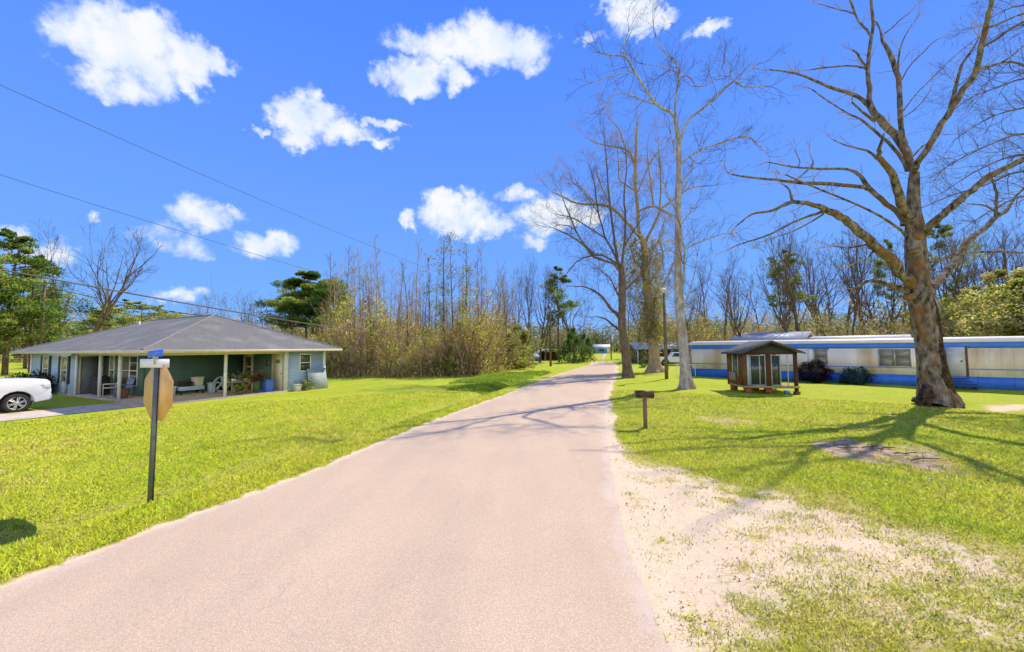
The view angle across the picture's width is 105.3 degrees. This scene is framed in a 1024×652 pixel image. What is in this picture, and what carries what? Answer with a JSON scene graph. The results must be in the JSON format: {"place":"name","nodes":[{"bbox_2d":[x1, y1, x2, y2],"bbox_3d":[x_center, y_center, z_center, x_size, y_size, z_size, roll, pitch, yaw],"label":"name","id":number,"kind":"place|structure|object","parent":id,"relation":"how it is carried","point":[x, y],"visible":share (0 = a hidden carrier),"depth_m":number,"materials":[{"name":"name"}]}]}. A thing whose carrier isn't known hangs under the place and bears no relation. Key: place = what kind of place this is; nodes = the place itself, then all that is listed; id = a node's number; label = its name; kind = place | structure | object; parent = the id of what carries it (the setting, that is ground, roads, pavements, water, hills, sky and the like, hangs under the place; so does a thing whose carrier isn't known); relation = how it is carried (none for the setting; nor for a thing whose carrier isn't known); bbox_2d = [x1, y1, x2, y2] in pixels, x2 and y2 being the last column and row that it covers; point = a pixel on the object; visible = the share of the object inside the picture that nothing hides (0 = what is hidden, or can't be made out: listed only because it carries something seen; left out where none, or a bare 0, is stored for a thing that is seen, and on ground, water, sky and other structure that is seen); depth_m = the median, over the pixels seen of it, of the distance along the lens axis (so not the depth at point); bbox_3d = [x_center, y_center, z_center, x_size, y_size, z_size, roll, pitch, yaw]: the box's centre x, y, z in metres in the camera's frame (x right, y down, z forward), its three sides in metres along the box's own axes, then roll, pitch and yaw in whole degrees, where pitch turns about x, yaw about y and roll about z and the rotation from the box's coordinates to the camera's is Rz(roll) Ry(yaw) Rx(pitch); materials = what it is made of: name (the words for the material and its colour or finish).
{"place":"outdoors","nodes":[
{"label":"outdoors","id":0,"kind":"place"},
{"bbox_2d":[0,402,144,420],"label":"driveway","id":1,"kind":"structure","parent":0,"point":[48,412],"depth_m":15.67,"materials":[{"name":"concrete"}]},
{"bbox_2d":[0,378,51,412],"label":"parked suv","id":2,"kind":"object","parent":1,"relation":"on","point":[19,394],"visible":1,"depth_m":15.68,"materials":[{"name":"white paint"}]},
{"bbox_2d":[0,353,671,651],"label":"road","id":3,"kind":"structure","parent":0,"point":[489,526],"depth_m":4.34,"materials":[{"name":"asphalt"}]},
{"bbox_2d":[447,369,551,393],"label":"tall grass","id":4,"kind":"structure","parent":0,"point":[490,382],"depth_m":27.82,"materials":[{"name":"green plant"}]},
{"bbox_2d":[0,346,1023,651],"bbox_3d":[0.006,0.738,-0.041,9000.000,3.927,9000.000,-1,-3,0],"label":"ground","id":5,"kind":"structure","parent":0,"point":[708,572],"depth_m":6.44,"materials":[{"name":"green plant"}]},
{"bbox_2d":[0,257,64,349],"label":"pine tree","id":6,"kind":"object","parent":5,"relation":"on","point":[6,300],"visible":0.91,"depth_m":39.67,"materials":[{"name":"green plant"}]},
{"bbox_2d":[1,278,76,367],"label":"pine tree","id":7,"kind":"object","parent":5,"relation":"on","point":[25,358],"visible":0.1,"depth_m":55.79,"materials":[{"name":"green plant"}]},
{"bbox_2d":[31,280,56,343],"bbox_3d":[-50.617,0.314,42.037,2.200,10.612,0.351,0,-3,-17],"label":"utility pole","id":8,"kind":"object","parent":5,"relation":"on","point":[42,320],"visible":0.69,"depth_m":42.09,"materials":[{"name":"brown wood"}]},
{"bbox_2d":[0,269,456,341],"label":"overhead wire","id":9,"kind":"object","parent":8,"relation":"attached to","point":[189,303],"visible":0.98,"depth_m":15.41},
{"bbox_2d":[0,254,92,372],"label":"pine tree","id":10,"kind":"object","parent":5,"relation":"on","point":[31,329],"visible":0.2,"depth_m":46.32,"materials":[{"name":"green plant"}]},
{"bbox_2d":[0,227,98,374],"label":"pine tree","id":11,"kind":"object","parent":5,"relation":"on","point":[20,245],"visible":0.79,"depth_m":42.61,"materials":[{"name":"green plant"}]},
{"bbox_2d":[22,218,85,338],"bbox_3d":[-54.554,-3.313,45.967,5.154,18.432,5.699,0,-3,-3],"label":"tree","id":12,"kind":"object","parent":5,"relation":"on","point":[54,285],"visible":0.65,"depth_m":46.13,"materials":[{"name":"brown plant"}]},
{"bbox_2d":[65,305,122,333],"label":"pine tree","id":13,"kind":"object","parent":5,"relation":"on","point":[93,322],"visible":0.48,"depth_m":58.99,"materials":[{"name":"green plant"}]},
{"bbox_2d":[36,213,162,331],"bbox_3d":[-47.745,-3.472,44.040,8.703,18.477,14.569,0,-3,-1],"label":"bare tree","id":14,"kind":"object","parent":5,"relation":"on","point":[104,314],"visible":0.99,"depth_m":46.25,"materials":[{"name":"brown plant"}]},
{"bbox_2d":[89,299,146,327],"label":"pine tree","id":15,"kind":"object","parent":5,"relation":"on","point":[124,308],"visible":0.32,"depth_m":63.20,"materials":[{"name":"green plant"}]},
{"bbox_2d":[92,301,169,324],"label":"pine tree","id":16,"kind":"object","parent":5,"relation":"on","point":[150,314],"visible":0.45,"depth_m":61.91,"materials":[{"name":"green plant"}]},
{"bbox_2d":[140,349,173,502],"bbox_3d":[-5.785,1.742,6.277,0.898,2.730,0.200,-2,-3,20],"label":"stop sign","id":17,"kind":"object","parent":5,"relation":"on","point":[158,392],"visible":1,"depth_m":6.32,"materials":[{"name":"metal"}]},
{"bbox_2d":[10,314,342,404],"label":"blue house","id":18,"kind":"structure","parent":5,"relation":"on","point":[211,348],"depth_m":21.73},
{"bbox_2d":[60,356,67,383],"bbox_3d":[-25.317,2.496,22.090,0.950,1.580,0.065,-2,-4,27],"label":"window","id":19,"kind":"structure","parent":18,"relation":"in","point":[63,368],"depth_m":22.12,"materials":[{"name":"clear glass"}]},
{"bbox_2d":[78,355,103,393],"bbox_3d":[-23.388,2.684,21.724,0.047,2.110,0.940,-2,-4,27],"label":"door","id":20,"kind":"structure","parent":18,"relation":"in","point":[88,365],"depth_m":21.58,"materials":[{"name":"wood"}]},
{"bbox_2d":[91,376,109,394],"bbox_3d":[-21.939,3.163,20.845,0.900,0.950,0.500,-2,-4,27],"label":"chair","id":21,"kind":"object","parent":18,"relation":"on","point":[94,381],"visible":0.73,"depth_m":20.68,"materials":[{"name":"black metal"}]},
{"bbox_2d":[121,356,138,385],"bbox_3d":[-20.321,2.369,20.771,1.850,1.600,0.065,-2,-4,27],"label":"window","id":22,"kind":"structure","parent":18,"relation":"in","point":[129,364],"depth_m":20.75,"materials":[{"name":"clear glass"}]},
{"bbox_2d":[243,354,253,382],"bbox_3d":[-16.224,2.751,24.038,1.000,2.110,0.047,-2,-4,27],"label":"window","id":23,"kind":"structure","parent":18,"relation":"in","point":[248,359],"depth_m":24.04,"materials":[{"name":"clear glass"}]},
{"bbox_2d":[242,369,268,392],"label":"potted plant","id":24,"kind":"object","parent":18,"relation":"on","point":[255,378],"visible":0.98,"depth_m":21.44,"materials":[{"name":"green plant"}]},
{"bbox_2d":[271,353,283,389],"bbox_3d":[-13.620,2.653,22.693,1.090,2.110,0.067,-2,-4,27],"label":"door","id":25,"kind":"structure","parent":18,"relation":"in","point":[277,368],"depth_m":22.69,"materials":[{"name":"wood"}]},
{"bbox_2d":[299,354,310,371],"bbox_3d":[-12.475,2.202,23.580,0.065,1.050,0.720,-2,-4,27],"label":"window","id":26,"kind":"structure","parent":18,"relation":"in","point":[305,361],"depth_m":23.54,"materials":[{"name":"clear glass"}]},
{"bbox_2d":[100,258,414,370],"bbox_3d":[-34.564,-1.316,59.447,48.280,15.304,29.350,-2,-3,22],"label":"thicket","id":27,"kind":"object","parent":5,"relation":"on","point":[280,330],"visible":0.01,"depth_m":52.13,"materials":[{"name":"brown plant"}]},
{"bbox_2d":[248,269,359,337],"bbox_3d":[-26.261,-0.881,48.919,13.255,13.089,13.250,2,-4,-36],"label":"pine tree","id":28,"kind":"object","parent":5,"relation":"on","point":[294,304],"visible":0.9,"depth_m":48.17,"materials":[{"name":"green plant"}]},
{"bbox_2d":[307,368,327,389],"bbox_3d":[-11.884,3.221,23.900,0.317,1.254,1.250,-2,-4,27],"label":"leaning panel","id":29,"kind":"object","parent":5,"relation":"on","point":[318,376],"visible":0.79,"depth_m":23.91,"materials":[{"name":"beige plastic"}]},
{"bbox_2d":[290,297,349,340],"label":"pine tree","id":30,"kind":"object","parent":5,"relation":"on","point":[314,326],"visible":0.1,"depth_m":55.04,"materials":[{"name":"green plant"}]},
{"bbox_2d":[348,246,377,374],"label":"slender tree","id":31,"kind":"object","parent":5,"relation":"on","point":[360,307],"visible":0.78,"depth_m":35.58,"materials":[{"name":"beige plant"}]},
{"bbox_2d":[355,274,384,374],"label":"slender tree","id":32,"kind":"object","parent":5,"relation":"on","point":[369,310],"visible":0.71,"depth_m":35.17,"materials":[{"name":"brown plant"}]},
{"bbox_2d":[305,251,538,377],"bbox_3d":[-8.393,-1.440,46.328,25.033,13.505,32.152,-1,-3,0],"label":"thicket","id":33,"kind":"object","parent":5,"relation":"on","point":[407,362],"visible":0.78,"depth_m":34.08,"materials":[{"name":"brown plant"}]},
{"bbox_2d":[415,252,439,341],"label":"slender tree","id":34,"kind":"object","parent":5,"relation":"on","point":[429,317],"visible":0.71,"depth_m":42.28,"materials":[{"name":"brown plant"}]},
{"bbox_2d":[425,233,453,337],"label":"slender tree","id":35,"kind":"object","parent":5,"relation":"on","point":[441,286],"visible":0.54,"depth_m":42.99,"materials":[{"name":"brown plant"}]},
{"bbox_2d":[427,239,455,337],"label":"slender tree","id":36,"kind":"object","parent":5,"relation":"on","point":[444,315],"visible":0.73,"depth_m":40.36,"materials":[{"name":"brown plant"}]},
{"bbox_2d":[439,346,464,375],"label":"bush","id":37,"kind":"object","parent":5,"relation":"on","point":[451,370],"visible":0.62,"depth_m":33.28,"materials":[{"name":"green plant"}]},
{"bbox_2d":[439,230,466,346],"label":"slender tree","id":38,"kind":"object","parent":5,"relation":"on","point":[451,278],"visible":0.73,"depth_m":37.34,"materials":[{"name":"brown plant"}]},
{"bbox_2d":[450,264,472,364],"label":"slender tree","id":39,"kind":"object","parent":5,"relation":"on","point":[461,278],"visible":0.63,"depth_m":35.24,"materials":[{"name":"brown plant"}]},
{"bbox_2d":[0,287,975,361],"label":"woods","id":40,"kind":"object","parent":5,"relation":"on","point":[595,337],"visible":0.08,"depth_m":113.83,"materials":[{"name":"brown plant"}]},
{"bbox_2d":[453,298,526,374],"bbox_3d":[-2.616,0.530,45.364,9.674,9.362,26.865,-1,-3,7],"label":"thicket","id":41,"kind":"object","parent":5,"relation":"on","point":[497,362],"visible":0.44,"depth_m":37.81,"materials":[{"name":"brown plant"}]},
{"bbox_2d":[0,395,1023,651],"bbox_3d":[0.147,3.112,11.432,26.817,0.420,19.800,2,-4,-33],"label":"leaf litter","id":42,"kind":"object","parent":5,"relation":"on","point":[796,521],"visible":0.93,"depth_m":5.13,"materials":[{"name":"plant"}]},
{"bbox_2d":[506,332,534,369],"bbox_3d":[-0.260,3.049,42.781,4.896,4.905,4.852,2,-4,-43],"label":"bush","id":43,"kind":"object","parent":5,"relation":"on","point":[523,364],"visible":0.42,"depth_m":41.80,"materials":[{"name":"green plant"}]},
{"bbox_2d":[503,324,542,368],"bbox_3d":[0.467,2.774,46.105,5.992,6.320,5.939,-1,-3,13],"label":"bush","id":44,"kind":"object","parent":5,"relation":"on","point":[524,335],"visible":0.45,"depth_m":46.05,"materials":[{"name":"green plant"}]},
{"bbox_2d":[512,254,537,361],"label":"bare tree","id":45,"kind":"object","parent":5,"relation":"on","point":[527,305],"visible":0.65,"depth_m":66.05,"materials":[{"name":"brown plant"}]},
{"bbox_2d":[512,256,538,346],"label":"bare tree","id":46,"kind":"object","parent":5,"relation":"on","point":[530,301],"visible":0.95,"depth_m":60.61,"materials":[{"name":"brown plant"}]},
{"bbox_2d":[524,262,558,362],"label":"bare tree","id":47,"kind":"object","parent":5,"relation":"on","point":[543,322],"visible":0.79,"depth_m":63.25,"materials":[{"name":"brown plant"}]},
{"bbox_2d":[549,306,551,365],"bbox_3d":[4.897,1.479,49.997,0.295,8.074,0.291,-1,-3,0],"label":"utility pole","id":48,"kind":"object","parent":5,"relation":"on","point":[550,356],"visible":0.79,"depth_m":49.90,"materials":[{"name":"brown wood"}]},
{"bbox_2d":[1,85,546,305],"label":"overhead wire","id":49,"kind":"object","parent":48,"relation":"attached to","point":[211,178],"visible":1,"depth_m":14.59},
{"bbox_2d":[0,174,548,330],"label":"overhead wire","id":50,"kind":"object","parent":48,"relation":"attached to","point":[217,242],"visible":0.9,"depth_m":20.73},
{"bbox_2d":[539,265,579,362],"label":"pine tree","id":51,"kind":"object","parent":5,"relation":"on","point":[568,304],"visible":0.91,"depth_m":62.15,"materials":[{"name":"green plant"}]},
{"bbox_2d":[534,273,606,356],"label":"bare tree","id":52,"kind":"object","parent":5,"relation":"on","point":[564,321],"visible":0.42,"depth_m":66.97,"materials":[{"name":"brown plant"}]},
{"bbox_2d":[555,327,591,363],"bbox_3d":[9.377,3.196,59.852,5.525,6.621,4.772,0,-3,-2],"label":"bush","id":53,"kind":"object","parent":5,"relation":"on","point":[572,336],"visible":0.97,"depth_m":59.38,"materials":[{"name":"green plant"}]},
{"bbox_2d":[576,333,596,361],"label":"bush","id":54,"kind":"object","parent":5,"relation":"on","point":[588,343],"visible":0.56,"depth_m":63.26,"materials":[{"name":"green plant"}]},
{"bbox_2d":[520,105,674,377],"bbox_3d":[6.927,-7.816,30.734,10.024,24.229,11.772,-3,-4,36],"label":"bare tree","id":55,"kind":"object","parent":5,"relation":"on","point":[627,369],"visible":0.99,"depth_m":31.38,"materials":[{"name":"brown plant"}]},
{"bbox_2d":[527,82,708,372],"bbox_3d":[10.498,-9.884,35.904,19.748,29.078,9.897,2,-4,-33],"label":"bare tree","id":56,"kind":"object","parent":5,"relation":"on","point":[652,320],"visible":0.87,"depth_m":36.73,"materials":[{"name":"beige plant"}]},
{"bbox_2d":[634,390,653,428],"bbox_3d":[3.903,2.593,11.485,0.530,1.409,0.198,-1,-3,8],"label":"mailbox","id":57,"kind":"object","parent":5,"relation":"on","point":[644,394],"visible":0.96,"depth_m":11.45,"materials":[{"name":"brown wood"}]},
{"bbox_2d":[629,342,688,363],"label":"metal roofed house","id":58,"kind":"structure","parent":5,"relation":"on","point":[636,358],"depth_m":57.21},
{"bbox_2d":[659,288,668,378],"bbox_3d":[10.956,0.697,28.159,0.522,6.835,0.854,-1,-3,15],"label":"street lamp","id":59,"kind":"object","parent":5,"relation":"on","point":[663,290],"visible":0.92,"depth_m":28.32,"materials":[{"name":"brown metal"}]},
{"bbox_2d":[627,292,728,353],"bbox_3d":[32.694,0.380,79.336,19.758,12.923,51.708,-2,-3,20],"label":"thicket","id":60,"kind":"object","parent":5,"relation":"on","point":[671,325],"visible":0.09,"depth_m":58.79,"materials":[{"name":"brown plant"}]},
{"bbox_2d":[564,0,806,389],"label":"bare tree","id":61,"kind":"object","parent":5,"relation":"on","point":[686,381],"visible":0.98,"depth_m":22.22,"materials":[{"name":"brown plant"}]},
{"bbox_2d":[684,256,717,338],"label":"bare tree","id":62,"kind":"object","parent":5,"relation":"on","point":[699,292],"visible":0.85,"depth_m":59.36,"materials":[{"name":"brown plant"}]},
{"bbox_2d":[687,240,745,340],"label":"bare tree","id":63,"kind":"object","parent":5,"relation":"on","point":[733,267],"visible":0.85,"depth_m":55.84,"materials":[{"name":"brown plant"}]},
{"bbox_2d":[713,275,746,335],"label":"bare tree","id":64,"kind":"object","parent":5,"relation":"on","point":[734,298],"visible":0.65,"depth_m":67.01,"materials":[{"name":"brown plant"}]},
{"bbox_2d":[709,269,766,338],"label":"bare tree","id":65,"kind":"object","parent":5,"relation":"on","point":[731,314],"visible":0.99,"depth_m":44.55,"materials":[{"name":"brown plant"}]},
{"bbox_2d":[731,272,774,332],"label":"bare tree","id":66,"kind":"object","parent":5,"relation":"on","point":[765,314],"visible":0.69,"depth_m":71.81,"materials":[{"name":"brown plant"}]},
{"bbox_2d":[721,340,805,393],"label":"garden shed","id":67,"kind":"structure","parent":5,"relation":"on","point":[750,367],"depth_m":19.94,"materials":[{"name":"brown wood"}]},
{"bbox_2d":[749,355,766,385],"bbox_3d":[12.540,2.257,19.950,0.750,1.560,0.050,-1,-3,9],"label":"sliding door","id":68,"kind":"structure","parent":67,"relation":"in","point":[757,364],"depth_m":19.94,"materials":[{"name":"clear glass"}]},
{"bbox_2d":[770,355,781,385],"bbox_3d":[13.380,2.242,19.824,0.450,1.560,0.050,-1,-3,9],"label":"sliding door","id":69,"kind":"structure","parent":67,"relation":"in","point":[775,359],"depth_m":19.81,"materials":[{"name":"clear glass"}]},
{"bbox_2d":[738,222,801,331],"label":"bare tree","id":70,"kind":"object","parent":5,"relation":"on","point":[782,314],"visible":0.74,"depth_m":48.38,"materials":[{"name":"brown plant"}]},
{"bbox_2d":[729,331,813,340],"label":"grey roofed house","id":71,"kind":"structure","parent":5,"relation":"on","point":[804,335],"depth_m":42.51,"materials":[{"name":"metal"}]},
{"bbox_2d":[751,250,812,330],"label":"bare tree","id":72,"kind":"object","parent":5,"relation":"on","point":[789,318],"visible":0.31,"depth_m":51.08,"materials":[{"name":"brown plant"}]},
{"bbox_2d":[757,206,817,331],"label":"bare tree","id":73,"kind":"object","parent":5,"relation":"on","point":[793,300],"visible":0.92,"depth_m":45.67,"materials":[{"name":"brown plant"}]},
{"bbox_2d":[758,249,817,328],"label":"pine tree","id":74,"kind":"object","parent":5,"relation":"on","point":[772,275],"visible":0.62,"depth_m":49.20,"materials":[{"name":"green plant"}]},
{"bbox_2d":[611,258,991,363],"bbox_3d":[42.681,-1.732,58.789,54.507,14.676,29.518,-2,-4,24],"label":"thicket","id":75,"kind":"object","parent":5,"relation":"on","point":[831,331],"visible":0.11,"depth_m":53.50,"materials":[{"name":"brown plant"}]},
{"bbox_2d":[608,438,1023,651],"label":"grass tufts","id":76,"kind":"object","parent":5,"relation":"on","point":[900,578],"visible":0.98,"depth_m":4.05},
{"bbox_2d":[798,359,834,382],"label":"shrub","id":77,"kind":"object","parent":5,"relation":"on","point":[819,375],"visible":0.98,"depth_m":24.78,"materials":[{"name":"purple plant"}]},
{"bbox_2d":[781,238,856,335],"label":"bare tree","id":78,"kind":"object","parent":5,"relation":"on","point":[810,305],"visible":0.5,"depth_m":55.83,"materials":[{"name":"brown plant"}]},
{"bbox_2d":[786,232,856,335],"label":"bare tree","id":79,"kind":"object","parent":5,"relation":"on","point":[819,280],"visible":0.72,"depth_m":57.18,"materials":[{"name":"brown plant"}]},
{"bbox_2d":[799,236,848,335],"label":"bare tree","id":80,"kind":"object","parent":5,"relation":"on","point":[828,302],"visible":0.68,"depth_m":61.63,"materials":[{"name":"brown plant"}]},
{"bbox_2d":[814,224,876,334],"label":"bare tree","id":81,"kind":"object","parent":5,"relation":"on","point":[857,298],"visible":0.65,"depth_m":56.20,"materials":[{"name":"brown plant"}]},
{"bbox_2d":[807,230,887,334],"bbox_3d":[46.605,-4.100,52.495,7.506,18.950,8.300,-1,-3,3],"label":"bare tree","id":82,"kind":"object","parent":5,"relation":"on","point":[849,313],"visible":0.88,"depth_m":52.14,"materials":[{"name":"brown plant"}]},
{"bbox_2d":[688,336,1023,389],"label":"trailer","id":83,"kind":"object","parent":5,"relation":"on","point":[994,362],"visible":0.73,"depth_m":23.32,"materials":[{"name":"white metal"}]},
{"bbox_2d":[806,334,910,339],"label":"roof","id":84,"kind":"structure","parent":83,"relation":"attached to","point":[860,337],"depth_m":38.40,"materials":[{"name":"metal"}]},
{"bbox_2d":[828,213,885,334],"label":"bare tree","id":85,"kind":"object","parent":5,"relation":"on","point":[859,313],"visible":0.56,"depth_m":57.41,"materials":[{"name":"brown plant"}]},
{"bbox_2d":[836,366,877,384],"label":"shrub","id":86,"kind":"object","parent":5,"relation":"on","point":[865,376],"visible":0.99,"depth_m":23.55,"materials":[{"name":"green plant"}]},
{"bbox_2d":[715,0,1023,407],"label":"bare tree","id":87,"kind":"object","parent":5,"relation":"on","point":[935,383],"visible":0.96,"depth_m":15.57,"materials":[{"name":"brown plant"}]},
{"bbox_2d":[826,252,940,331],"bbox_3d":[58.132,-3.169,62.070,8.468,17.978,14.175,0,-3,-8],"label":"bare tree","id":88,"kind":"object","parent":5,"relation":"on","point":[871,317],"visible":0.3,"depth_m":63.79,"materials":[{"name":"brown plant"}]},
{"bbox_2d":[868,239,903,334],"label":"pine tree","id":89,"kind":"object","parent":5,"relation":"on","point":[877,262],"visible":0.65,"depth_m":60.74,"materials":[{"name":"green plant"}]},
{"bbox_2d":[867,225,939,334],"bbox_3d":[53.980,-4.811,53.900,7.217,20.474,6.625,-1,-3,16],"label":"bare tree","id":90,"kind":"object","parent":5,"relation":"on","point":[893,306],"visible":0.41,"depth_m":54.96,"materials":[{"name":"brown plant"}]},
{"bbox_2d":[872,0,1023,261],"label":"bare tree","id":91,"kind":"object","parent":5,"relation":"on","point":[1015,134],"visible":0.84,"depth_m":16.51,"materials":[{"name":"brown plant"}]},
{"bbox_2d":[927,223,988,299],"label":"pine tree","id":92,"kind":"object","parent":5,"relation":"on","point":[944,233],"visible":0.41,"depth_m":54.12,"materials":[{"name":"green plant"}]},
{"bbox_2d":[927,216,991,324],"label":"bare tree","id":93,"kind":"object","parent":5,"relation":"on","point":[960,271],"visible":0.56,"depth_m":48.41,"materials":[{"name":"brown plant"}]},
{"bbox_2d":[936,293,983,336],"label":"bushy tree","id":94,"kind":"object","parent":5,"relation":"on","point":[946,304],"visible":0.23,"depth_m":46.50,"materials":[{"name":"green plant"}]},
{"bbox_2d":[897,220,1023,336],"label":"bare tree","id":95,"kind":"object","parent":5,"relation":"on","point":[966,274],"visible":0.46,"depth_m":48.47,"materials":[{"name":"brown plant"}]},
{"bbox_2d":[940,283,1014,336],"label":"bushy tree","id":96,"kind":"object","parent":5,"relation":"on","point":[954,310],"visible":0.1,"depth_m":42.37,"materials":[{"name":"green plant"}]},
{"bbox_2d":[949,277,1023,336],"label":"bushy tree","id":97,"kind":"object","parent":5,"relation":"on","point":[992,322],"visible":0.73,"depth_m":36.01,"materials":[{"name":"green plant"}]},
{"bbox_2d":[953,267,1023,336],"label":"bushy tree","id":98,"kind":"object","parent":5,"relation":"on","point":[1018,273],"visible":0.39,"depth_m":38.45,"materials":[{"name":"green plant"}]},
{"bbox_2d":[957,223,1019,297],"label":"bare tree","id":99,"kind":"object","parent":5,"relation":"on","point":[987,256],"visible":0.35,"depth_m":55.51,"materials":[{"name":"brown plant"}]},
{"bbox_2d":[959,230,1023,286],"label":"bare tree","id":100,"kind":"object","parent":5,"relation":"on","point":[983,261],"visible":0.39,"depth_m":52.15,"materials":[{"name":"brown plant"}]},
{"bbox_2d":[977,206,1023,290],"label":"bare tree","id":101,"kind":"object","parent":5,"relation":"on","point":[1004,261],"visible":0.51,"depth_m":53.95,"materials":[{"name":"brown plant"}]},
{"bbox_2d":[0,389,1023,651],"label":"grass","id":102,"kind":"structure","parent":0,"point":[104,521],"depth_m":8.03,"materials":[{"name":"plant"}]},
{"bbox_2d":[0,0,1023,341],"label":"sky","id":103,"kind":"structure","parent":0,"point":[402,122],"materials":[{"name":"blue"}]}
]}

